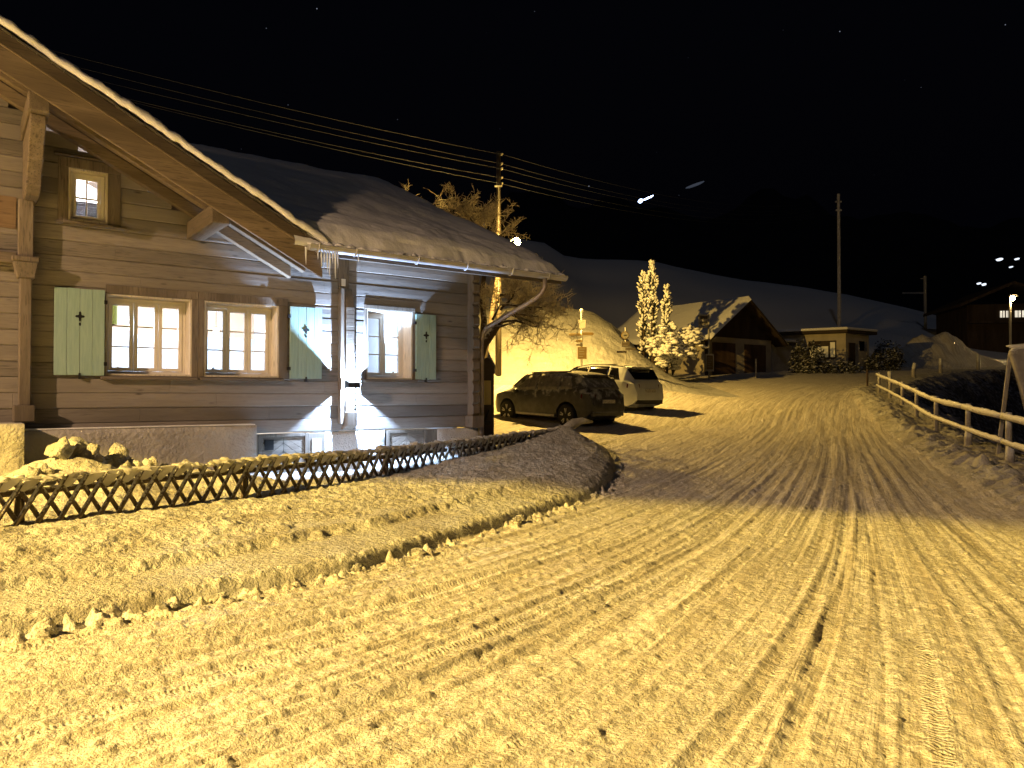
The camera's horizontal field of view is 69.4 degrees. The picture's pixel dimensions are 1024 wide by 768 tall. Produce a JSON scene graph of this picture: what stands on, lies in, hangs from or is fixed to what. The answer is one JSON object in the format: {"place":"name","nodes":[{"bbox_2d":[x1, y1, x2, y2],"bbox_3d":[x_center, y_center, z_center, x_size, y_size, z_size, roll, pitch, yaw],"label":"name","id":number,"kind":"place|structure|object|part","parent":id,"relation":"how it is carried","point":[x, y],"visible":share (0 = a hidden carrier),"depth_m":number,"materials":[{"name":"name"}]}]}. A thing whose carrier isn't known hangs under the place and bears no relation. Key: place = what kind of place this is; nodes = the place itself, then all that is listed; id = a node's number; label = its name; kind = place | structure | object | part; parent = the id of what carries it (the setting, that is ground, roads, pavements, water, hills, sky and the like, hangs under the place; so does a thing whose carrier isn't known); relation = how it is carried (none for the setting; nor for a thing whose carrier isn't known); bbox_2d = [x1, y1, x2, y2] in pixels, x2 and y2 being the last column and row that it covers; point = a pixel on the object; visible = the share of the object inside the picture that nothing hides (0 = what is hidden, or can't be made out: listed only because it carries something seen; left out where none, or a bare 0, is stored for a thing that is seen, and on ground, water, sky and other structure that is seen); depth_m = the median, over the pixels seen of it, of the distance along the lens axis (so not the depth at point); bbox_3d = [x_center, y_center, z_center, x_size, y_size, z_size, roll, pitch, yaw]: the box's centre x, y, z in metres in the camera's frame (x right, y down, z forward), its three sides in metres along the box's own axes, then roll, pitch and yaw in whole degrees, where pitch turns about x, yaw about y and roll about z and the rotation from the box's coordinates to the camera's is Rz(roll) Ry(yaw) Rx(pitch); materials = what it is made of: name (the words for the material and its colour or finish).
{"place":"outdoors","nodes":[
{"label":"outdoors","id":0,"kind":"place"},
{"bbox_2d":[0,332,1023,767],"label":"road","id":1,"kind":"structure","parent":0,"point":[788,568],"depth_m":4.84,"materials":[{"name":"white snow"}]},
{"bbox_2d":[37,624,58,639],"bbox_3d":[-3.010,1.622,4.788,0.127,0.132,0.110,0,-1,0],"label":"snow clod","id":2,"kind":"object","parent":1,"relation":"on","point":[48,632],"visible":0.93,"depth_m":4.76,"materials":[{"name":"white snow"}]},
{"bbox_2d":[158,601,177,610],"bbox_3d":[-2.481,1.606,5.325,0.144,0.104,0.097,0,-1,-23],"label":"snow clod","id":3,"kind":"object","parent":1,"relation":"on","point":[173,606],"visible":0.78,"depth_m":5.32,"materials":[{"name":"white snow"}]},
{"bbox_2d":[209,592,228,603],"bbox_3d":[-2.231,1.629,5.633,0.134,0.101,0.140,-1,-1,44],"label":"snow clod","id":4,"kind":"object","parent":1,"relation":"on","point":[214,598],"visible":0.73,"depth_m":5.61,"materials":[{"name":"white snow"}]},
{"bbox_2d":[229,597,239,602],"bbox_3d":[-2.095,1.630,5.575,0.084,0.060,0.062,1,-1,-39],"label":"snow clod","id":5,"kind":"object","parent":1,"relation":"on","point":[234,599],"visible":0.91,"depth_m":5.56,"materials":[{"name":"white snow"}]},
{"bbox_2d":[0,425,615,637],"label":"snow bank","id":6,"kind":"structure","parent":1,"relation":"on","point":[145,558],"depth_m":7.26,"materials":[{"name":"white snow"}]},
{"bbox_2d":[10,466,46,496],"bbox_3d":[-5.344,1.123,8.171,0.253,0.423,0.354,0,-1,9],"label":"snow chunk","id":7,"kind":"object","parent":6,"relation":"on","point":[28,471],"visible":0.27,"depth_m":8.15,"materials":[{"name":"white snow"}]},
{"bbox_2d":[27,463,54,475],"bbox_3d":[-5.335,1.002,8.389,0.289,0.204,0.328,19,-50,-15],"label":"snow chunk","id":8,"kind":"object","parent":6,"relation":"on","point":[45,469],"visible":0.45,"depth_m":8.32,"materials":[{"name":"white snow"}]},
{"bbox_2d":[44,436,75,459],"bbox_3d":[-5.306,0.765,8.687,0.263,0.262,0.337,12,25,24],"label":"snow chunk","id":9,"kind":"object","parent":6,"relation":"on","point":[62,449],"visible":0.98,"depth_m":8.64,"materials":[{"name":"white snow"}]},
{"bbox_2d":[68,437,89,456],"bbox_3d":[-5.322,0.838,8.998,0.392,0.392,0.366,0,-1,0],"label":"snow chunk","id":10,"kind":"object","parent":6,"relation":"on","point":[80,444],"visible":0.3,"depth_m":8.89,"materials":[{"name":"white snow"}]},
{"bbox_2d":[80,443,103,462],"bbox_3d":[-5.121,0.883,8.990,0.218,0.335,0.286,-1,-1,40],"label":"snow chunk","id":11,"kind":"object","parent":6,"relation":"on","point":[91,451],"visible":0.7,"depth_m":8.94,"materials":[{"name":"white snow"}]},
{"bbox_2d":[103,455,113,465],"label":"snow chunk","id":12,"kind":"object","parent":6,"relation":"on","point":[108,459],"visible":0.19,"depth_m":9.19,"materials":[{"name":"white snow"}]},
{"bbox_2d":[108,442,130,467],"bbox_3d":[-4.970,1.014,9.354,0.414,0.546,0.306,5,-9,-1],"label":"snow chunk","id":13,"kind":"object","parent":6,"relation":"on","point":[118,453],"visible":0.44,"depth_m":9.29,"materials":[{"name":"white snow"}]},
{"bbox_2d":[129,457,141,467],"bbox_3d":[-4.826,1.066,9.435,0.224,0.259,0.287,-28,31,-19],"label":"snow chunk","id":14,"kind":"object","parent":6,"relation":"on","point":[133,462],"visible":0.35,"depth_m":9.37,"materials":[{"name":"white snow"}]},
{"bbox_2d":[142,456,157,465],"bbox_3d":[-4.636,1.069,9.472,0.200,0.284,0.196,0,-1,-20],"label":"snow chunk","id":15,"kind":"object","parent":6,"relation":"on","point":[152,461],"visible":0.42,"depth_m":9.44,"materials":[{"name":"white snow"}]},
{"bbox_2d":[0,417,592,525],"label":"lattice fence","id":16,"kind":"object","parent":6,"relation":"on","point":[244,467],"visible":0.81,"depth_m":8.61,"materials":[{"name":"brown wood"}]},
{"bbox_2d":[478,358,493,446],"bbox_3d":[-0.538,0.558,14.730,0.270,2.118,1.020,0,-1,-8],"label":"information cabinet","id":17,"kind":"object","parent":6,"relation":"on","point":[488,396],"visible":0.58,"depth_m":14.33,"materials":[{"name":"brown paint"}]},
{"bbox_2d":[350,563,360,571],"bbox_3d":[-1.354,1.600,6.418,0.085,0.078,0.088,0,-1,0],"label":"snow clod","id":18,"kind":"object","parent":1,"relation":"on","point":[356,567],"visible":1,"depth_m":6.40,"materials":[{"name":"white snow"}]},
{"bbox_2d":[410,548,426,555],"bbox_3d":[-0.896,1.632,7.130,0.158,0.105,0.128,0,-1,-27],"label":"snow clod","id":19,"kind":"object","parent":1,"relation":"on","point":[416,551],"visible":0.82,"depth_m":7.11,"materials":[{"name":"white snow"}]},
{"bbox_2d":[399,182,452,207],"bbox_3d":[-3.053,-2.867,25.325,2.144,8.156,1.300,0,-1,0],"label":"bare tree","id":20,"kind":"object","parent":1,"relation":"on","point":[438,198],"visible":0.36,"depth_m":25.23,"materials":[{"name":"brown plant"}]},
{"bbox_2d":[439,182,585,365],"bbox_3d":[-0.245,-2.305,21.397,4.883,6.977,2.502,0,-1,0],"label":"bare tree","id":21,"kind":"object","parent":1,"relation":"on","point":[529,312],"visible":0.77,"depth_m":21.05,"materials":[{"name":"brown plant"}]},
{"bbox_2d":[512,515,523,522],"bbox_3d":[0.074,1.575,8.644,0.148,0.094,0.115,0,-1,0],"label":"snow clod","id":22,"kind":"object","parent":1,"relation":"on","point":[519,518],"visible":1,"depth_m":8.62,"materials":[{"name":"white snow"}]},
{"bbox_2d":[495,370,624,424],"bbox_3d":[1.372,0.410,22.990,2.200,1.670,4.412,1,1,-41],"label":"suv","id":23,"kind":"object","parent":1,"relation":"on","point":[564,397],"visible":0.91,"depth_m":21.72,"materials":[{"name":"paint"}]},
{"bbox_3d":[0.405,-0.041,22.933,0.195,0.532,1.180,1,1,-41],"label":"side window","id":24,"kind":"part","parent":23,"relation":"part of","materials":[{"name":"black glass"}]},
{"bbox_3d":[1.132,-0.062,22.094,0.214,0.484,0.880,1,1,-41],"label":"side window","id":25,"kind":"part","parent":23,"relation":"part of","materials":[{"name":"black glass"}]},
{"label":"side window","id":26,"kind":"part","parent":23,"relation":"part of","materials":[{"name":"black glass"}]},
{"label":"rear window","id":27,"kind":"part","parent":23,"relation":"part of","materials":[{"name":"black glass"}]},
{"bbox_2d":[590,493,598,497],"bbox_3d":[1.154,1.575,10.463,0.130,0.070,0.105,-1,-1,33],"label":"snow clod","id":28,"kind":"object","parent":1,"relation":"on","point":[594,495],"visible":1,"depth_m":10.43,"materials":[{"name":"white snow"}]},
{"bbox_2d":[570,363,662,408],"bbox_3d":[3.138,0.117,26.423,2.220,1.700,4.612,1,1,-41],"label":"suv","id":29,"kind":"object","parent":1,"relation":"on","point":[639,386],"visible":0.38,"depth_m":24.75,"materials":[{"name":"silver metal"}]},
{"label":"side window","id":30,"kind":"part","parent":29,"relation":"part of","materials":[{"name":"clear glass"}]},
{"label":"side window","id":31,"kind":"part","parent":29,"relation":"part of","materials":[{"name":"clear glass"}]},
{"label":"side window","id":32,"kind":"part","parent":29,"relation":"part of","materials":[{"name":"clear glass"}]},
{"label":"rear window","id":33,"kind":"part","parent":29,"relation":"part of","materials":[{"name":"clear glass"}]},
{"bbox_2d":[698,314,713,378],"bbox_3d":[10.365,-1.846,39.501,0.790,3.794,0.161,0,-1,0],"label":"bus stop","id":34,"kind":"object","parent":1,"relation":"on","point":[703,320],"visible":0.97,"depth_m":39.50,"materials":[{"name":"grey metal"}]},
{"bbox_2d":[755,359,756,377],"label":"snow pole","id":35,"kind":"object","parent":1,"relation":"on","point":[755,368],"visible":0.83,"depth_m":40.48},
{"bbox_2d":[785,339,829,373],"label":"dark bush","id":36,"kind":"object","parent":1,"relation":"on","point":[800,355],"visible":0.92,"depth_m":44.31,"materials":[{"name":"green plant"}]},
{"bbox_2d":[798,358,865,373],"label":"dark bush","id":37,"kind":"object","parent":1,"relation":"on","point":[843,368],"visible":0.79,"depth_m":44.05,"materials":[{"name":"green plant"}]},
{"bbox_2d":[861,350,906,370],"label":"dark bush","id":38,"kind":"object","parent":1,"relation":"on","point":[873,363],"visible":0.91,"depth_m":46.97,"materials":[{"name":"green plant"}]},
{"bbox_2d":[874,338,906,366],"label":"dark bush","id":39,"kind":"object","parent":1,"relation":"on","point":[889,350],"visible":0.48,"depth_m":49.83,"materials":[{"name":"green plant"}]},
{"bbox_2d":[0,0,1023,227],"label":"sky","id":40,"kind":"structure","parent":0,"point":[886,107],"materials":[{"name":"black"}]},
{"bbox_2d":[479,308,739,396],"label":"snow slope","id":41,"kind":"structure","parent":0,"point":[603,343],"depth_m":34.43,"materials":[{"name":"white snow"}]},
{"bbox_2d":[484,151,502,375],"bbox_3d":[-0.911,-4.923,31.498,1.071,10.048,0.314,0,-1,-10],"label":"utility pole","id":42,"kind":"object","parent":41,"relation":"on","point":[498,345],"visible":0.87,"depth_m":31.48,"materials":[{"name":"brown wood"}]},
{"bbox_2d":[51,50,829,205],"bbox_3d":[9.768,-14.301,46.007,2.276,11.941,81.251,-1,-1,39],"label":"cable","id":43,"kind":"object","parent":42,"relation":"attached to","point":[361,125],"visible":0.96,"depth_m":25.81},
{"bbox_2d":[82,68,833,211],"bbox_3d":[9.472,-14.105,45.819,2.829,11.488,81.886,-1,-1,40],"label":"cable","id":44,"kind":"object","parent":42,"relation":"attached to","point":[415,146],"visible":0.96,"depth_m":27.61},
{"bbox_2d":[101,81,833,214],"bbox_3d":[9.065,-13.968,45.569,3.552,11.132,82.746,-1,-1,40],"label":"cable","id":45,"kind":"object","parent":42,"relation":"attached to","point":[389,146],"visible":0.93,"depth_m":27.35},
{"bbox_2d":[126,98,823,219],"bbox_3d":[9.932,-13.336,46.097,1.957,11.742,80.884,-1,-1,39],"label":"cable","id":46,"kind":"object","parent":42,"relation":"attached to","point":[433,165],"visible":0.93,"depth_m":28.19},
{"bbox_2d":[134,102,827,222],"bbox_3d":[9.383,-13.384,45.755,2.986,11.020,82.065,-1,-1,40],"label":"cable","id":47,"kind":"object","parent":42,"relation":"attached to","point":[409,165],"visible":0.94,"depth_m":27.90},
{"bbox_2d":[510,236,520,244],"bbox_3d":[-0.069,-5.625,30.240,0.245,0.410,2.626,0,-1,-14],"label":"street lamp","id":48,"kind":"object","parent":42,"relation":"attached to","point":[517,241],"visible":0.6,"depth_m":29.03,"materials":[{"name":"grey metal"}]},
{"bbox_2d":[569,309,593,365],"bbox_3d":[2.857,-1.390,30.528,1.043,3.454,0.188,0,-1,0],"label":"signpost","id":49,"kind":"object","parent":41,"relation":"on","point":[582,352],"visible":0.97,"depth_m":30.45,"materials":[{"name":"yellow metal"}]},
{"bbox_2d":[617,327,635,363],"bbox_3d":[4.856,-1.209,31.492,0.810,2.400,0.118,0,-1,0],"label":"signpost","id":50,"kind":"object","parent":41,"relation":"on","point":[625,336],"visible":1,"depth_m":31.45,"materials":[{"name":"grey metal"}]},
{"bbox_2d":[635,270,649,357],"bbox_3d":[6.738,-3.466,38.035,0.798,4.814,0.853,0,-1,0],"label":"snowy conifer","id":51,"kind":"object","parent":41,"relation":"on","point":[642,335],"visible":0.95,"depth_m":37.95,"materials":[{"name":"white snow"}]},
{"bbox_2d":[644,259,659,364],"bbox_3d":[7.138,-3.509,37.444,0.913,5.695,0.855,0,-1,0],"label":"snowy conifer","id":52,"kind":"object","parent":41,"relation":"on","point":[652,317],"visible":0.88,"depth_m":37.37,"materials":[{"name":"white snow"}]},
{"bbox_2d":[645,336,684,369],"bbox_3d":[7.547,-1.503,36.218,1.808,1.648,1.952,0,-1,19],"label":"snowy shrub","id":53,"kind":"object","parent":41,"relation":"on","point":[665,352],"visible":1,"depth_m":35.80,"materials":[{"name":"white snow"}]},
{"bbox_2d":[659,284,673,373],"bbox_3d":[7.742,-2.621,37.013,0.897,4.879,0.906,0,-1,0],"label":"snowy conifer","id":54,"kind":"object","parent":41,"relation":"on","point":[667,312],"visible":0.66,"depth_m":36.94,"materials":[{"name":"white snow"}]},
{"bbox_2d":[656,322,708,375],"bbox_3d":[8.485,-1.746,36.746,3.213,2.640,1.714,0,-1,-22],"label":"snowy shrub","id":55,"kind":"object","parent":41,"relation":"on","point":[685,338],"visible":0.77,"depth_m":36.74,"materials":[{"name":"white snow"}]},
{"bbox_2d":[686,181,703,188],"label":"lit piste","id":56,"kind":"structure","parent":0,"point":[695,184],"depth_m":693.86,"materials":[{"name":"white"}]},
{"bbox_2d":[479,239,1011,364],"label":"hill","id":57,"kind":"structure","parent":0,"point":[606,290],"depth_m":90.84,"materials":[{"name":"white snow"}]},
{"bbox_2d":[0,15,567,475],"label":"chalet","id":58,"kind":"object","parent":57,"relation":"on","point":[176,247],"visible":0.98,"depth_m":10.85,"materials":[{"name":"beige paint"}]},
{"bbox_2d":[63,167,113,228],"bbox_3d":[-5.807,-2.527,10.126,0.590,0.765,0.310,1,-1,-37],"label":"window","id":59,"kind":"structure","parent":58,"relation":"in","point":[74,174],"depth_m":10.16,"materials":[{"name":"beige paint"}]},
{"bbox_2d":[112,305,116,324],"bbox_3d":[-5.944,-1.248,10.873,0.260,0.740,0.260,0,-1,0],"label":"curtain","id":60,"kind":"object","parent":58,"relation":"hanging from","point":[114,314],"visible":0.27,"depth_m":10.83,"materials":[{"name":"yellow"}]},
{"bbox_2d":[100,293,196,379],"bbox_3d":[-5.221,-0.650,10.618,1.240,1.185,0.440,1,-1,-37],"label":"window","id":61,"kind":"structure","parent":58,"relation":"in","point":[184,306],"depth_m":10.72,"materials":[{"name":"beige paint"}]},
{"bbox_2d":[199,301,283,380],"bbox_3d":[-4.189,-0.638,11.391,1.240,1.185,0.440,1,-1,-37],"label":"window","id":62,"kind":"structure","parent":58,"relation":"in","point":[270,312],"depth_m":11.55,"materials":[{"name":"beige paint"}]},
{"bbox_2d":[257,433,307,472],"bbox_3d":[-3.620,1.179,11.688,0.800,0.790,0.085,1,-1,-37],"label":"window","id":63,"kind":"structure","parent":58,"relation":"in","point":[289,443],"depth_m":11.68,"materials":[{"name":"black"}]},
{"bbox_2d":[329,253,330,272],"bbox_3d":[-2.602,-1.724,10.573,0.032,0.391,0.034,0,-1,0],"label":"icicle","id":64,"kind":"object","parent":58,"relation":"hanging from","point":[329,261],"visible":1,"depth_m":10.57,"materials":[{"name":"white"}]},
{"bbox_2d":[334,253,335,278],"bbox_3d":[-2.534,-1.713,10.622,0.033,0.411,0.034,0,-1,0],"label":"icicle","id":65,"kind":"object","parent":58,"relation":"hanging from","point":[335,264],"visible":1,"depth_m":10.61,"materials":[{"name":"white"}]},
{"bbox_2d":[345,381,359,387],"bbox_3d":[-2.615,0.005,12.133,0.200,0.120,0.155,1,-1,-37],"label":"wall lamp","id":66,"kind":"object","parent":58,"relation":"attached to","point":[348,384],"visible":1,"depth_m":12.07,"materials":[{"name":"black metal"}]},
{"bbox_2d":[363,309,417,382],"bbox_3d":[-2.188,-0.646,12.890,1.000,1.245,0.440,1,-1,-37],"label":"window","id":67,"kind":"structure","parent":58,"relation":"in","point":[404,319],"depth_m":13.04,"materials":[{"name":"beige paint"}]},
{"bbox_2d":[385,429,426,461],"bbox_3d":[-1.860,1.198,13.005,0.800,0.790,0.085,1,-1,-37],"label":"window","id":68,"kind":"structure","parent":58,"relation":"in","point":[392,437],"depth_m":12.96,"materials":[{"name":"glass"}]},
{"bbox_2d":[618,296,787,374],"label":"garage","id":69,"kind":"structure","parent":57,"relation":"on","point":[744,333],"depth_m":44.24,"materials":[{"name":"brown"}]},
{"bbox_2d":[712,342,735,374],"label":"garage door","id":70,"kind":"structure","parent":69,"relation":"in","point":[724,353],"depth_m":43.15,"materials":[{"name":"brown wood"}]},
{"bbox_2d":[744,344,765,372],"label":"garage door","id":71,"kind":"structure","parent":69,"relation":"in","point":[751,352],"depth_m":44.82,"materials":[{"name":"brown wood"}]},
{"bbox_2d":[771,339,797,370],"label":"annex","id":72,"kind":"object","parent":57,"relation":"on","point":[781,357],"visible":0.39,"depth_m":46.69,"materials":[{"name":"paint"}]},
{"bbox_2d":[777,327,877,370],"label":"kiosk","id":73,"kind":"object","parent":57,"relation":"on","point":[847,344],"visible":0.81,"depth_m":47.13,"materials":[{"name":"white paint"}]},
{"bbox_2d":[808,340,835,358],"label":"notice window","id":74,"kind":"structure","parent":73,"relation":"in","point":[829,347],"depth_m":47.02,"materials":[{"name":"glass"}]},
{"bbox_2d":[848,343,854,370],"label":"door","id":75,"kind":"structure","parent":73,"relation":"in","point":[851,346],"depth_m":46.81,"materials":[{"name":"brown wood"}]},
{"bbox_2d":[858,341,863,350],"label":"window","id":76,"kind":"structure","parent":73,"relation":"in","point":[861,343],"depth_m":47.46,"materials":[{"name":"black glass"}]},
{"bbox_2d":[835,194,841,326],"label":"mast","id":77,"kind":"object","parent":57,"relation":"on","point":[838,202],"visible":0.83,"depth_m":78.09,"materials":[{"name":"brown wood"}]},
{"bbox_2d":[902,276,926,329],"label":"lift pylon","id":78,"kind":"object","parent":57,"relation":"on","point":[924,278],"visible":0.83,"depth_m":85.05,"materials":[{"name":"grey metal"}]},
{"bbox_2d":[923,281,1023,352],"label":"chalet","id":79,"kind":"object","parent":57,"relation":"on","point":[985,327],"visible":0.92,"depth_m":74.41,"materials":[{"name":"brown wood"}]},
{"bbox_2d":[1000,311,1004,316],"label":"window","id":80,"kind":"structure","parent":79,"relation":"in","point":[1002,313],"depth_m":73.99,"materials":[{"name":"white glass"}]},
{"bbox_2d":[1015,311,1020,316],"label":"window","id":81,"kind":"structure","parent":79,"relation":"in","point":[1017,313],"depth_m":73.75,"materials":[{"name":"white glass"}]},
{"bbox_2d":[1008,295,1017,349],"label":"street lamp","id":82,"kind":"object","parent":57,"relation":"on","point":[1012,297],"visible":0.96,"depth_m":58.01,"materials":[{"name":"grey metal"}]},
{"bbox_2d":[469,188,1023,314],"bbox_3d":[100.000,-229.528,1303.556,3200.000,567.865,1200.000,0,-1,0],"label":"mountains","id":83,"kind":"structure","parent":0,"point":[889,258],"depth_m":1461.12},
{"bbox_2d":[847,367,1023,506],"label":"verge","id":84,"kind":"structure","parent":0,"point":[987,467],"depth_m":15.80,"materials":[{"name":"white snow"}]},
{"bbox_2d":[866,369,867,385],"bbox_3d":[16.092,-0.095,33.505,0.083,1.150,0.083,0,-1,22],"label":"snow pole","id":85,"kind":"object","parent":84,"relation":"on","point":[866,377],"visible":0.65,"depth_m":33.49,"materials":[{"name":"brown paint"}]},
{"bbox_2d":[887,371,891,383],"bbox_3d":[18.485,-0.003,36.206,0.210,1.247,0.196,0,-1,22],"label":"marker post","id":86,"kind":"object","parent":84,"relation":"on","point":[889,373],"visible":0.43,"depth_m":36.14,"materials":[{"name":"white plastic"}]},
{"bbox_2d":[911,363,916,377],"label":"marker post","id":87,"kind":"object","parent":84,"relation":"on","point":[913,374],"visible":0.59,"depth_m":40.14,"materials":[{"name":"brown wood"}]},
{"bbox_2d":[939,358,941,372],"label":"marker post","id":88,"kind":"object","parent":84,"relation":"on","point":[940,365],"visible":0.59,"depth_m":44.14,"materials":[{"name":"brown wood"}]},
{"bbox_2d":[875,373,1023,451],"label":"post and rail fence","id":89,"kind":"object","parent":84,"relation":"on","point":[1009,418],"visible":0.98,"depth_m":16.50,"materials":[{"name":"brown wood"}]},
{"bbox_2d":[964,426,972,445],"bbox_3d":[9.979,1.538,16.181,0.172,1.225,0.165,0,-1,0],"label":"old post","id":90,"kind":"object","parent":84,"relation":"on","point":[968,438],"visible":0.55,"depth_m":16.13,"materials":[{"name":"brown wood"}]},
{"bbox_2d":[976,354,979,368],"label":"marker post","id":91,"kind":"object","parent":84,"relation":"on","point":[977,361],"visible":0.59,"depth_m":48.16,"materials":[{"name":"brown wood"}]},
{"bbox_2d":[996,344,1023,453],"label":"sandwich board","id":92,"kind":"object","parent":84,"relation":"on","point":[1015,358],"visible":0.88,"depth_m":14.55,"materials":[{"name":"brown wood"}]},
{"bbox_2d":[1005,446,1014,462],"bbox_3d":[9.201,1.692,13.679,0.172,1.106,0.165,0,-1,0],"label":"old post","id":93,"kind":"object","parent":84,"relation":"on","point":[1009,454],"visible":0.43,"depth_m":13.63,"materials":[{"name":"brown wood"}]},
{"bbox_2d":[893,368,1023,459],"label":"gully slope","id":94,"kind":"structure","parent":0,"point":[981,389],"depth_m":41.19,"materials":[{"name":"white snow"}]}
]}

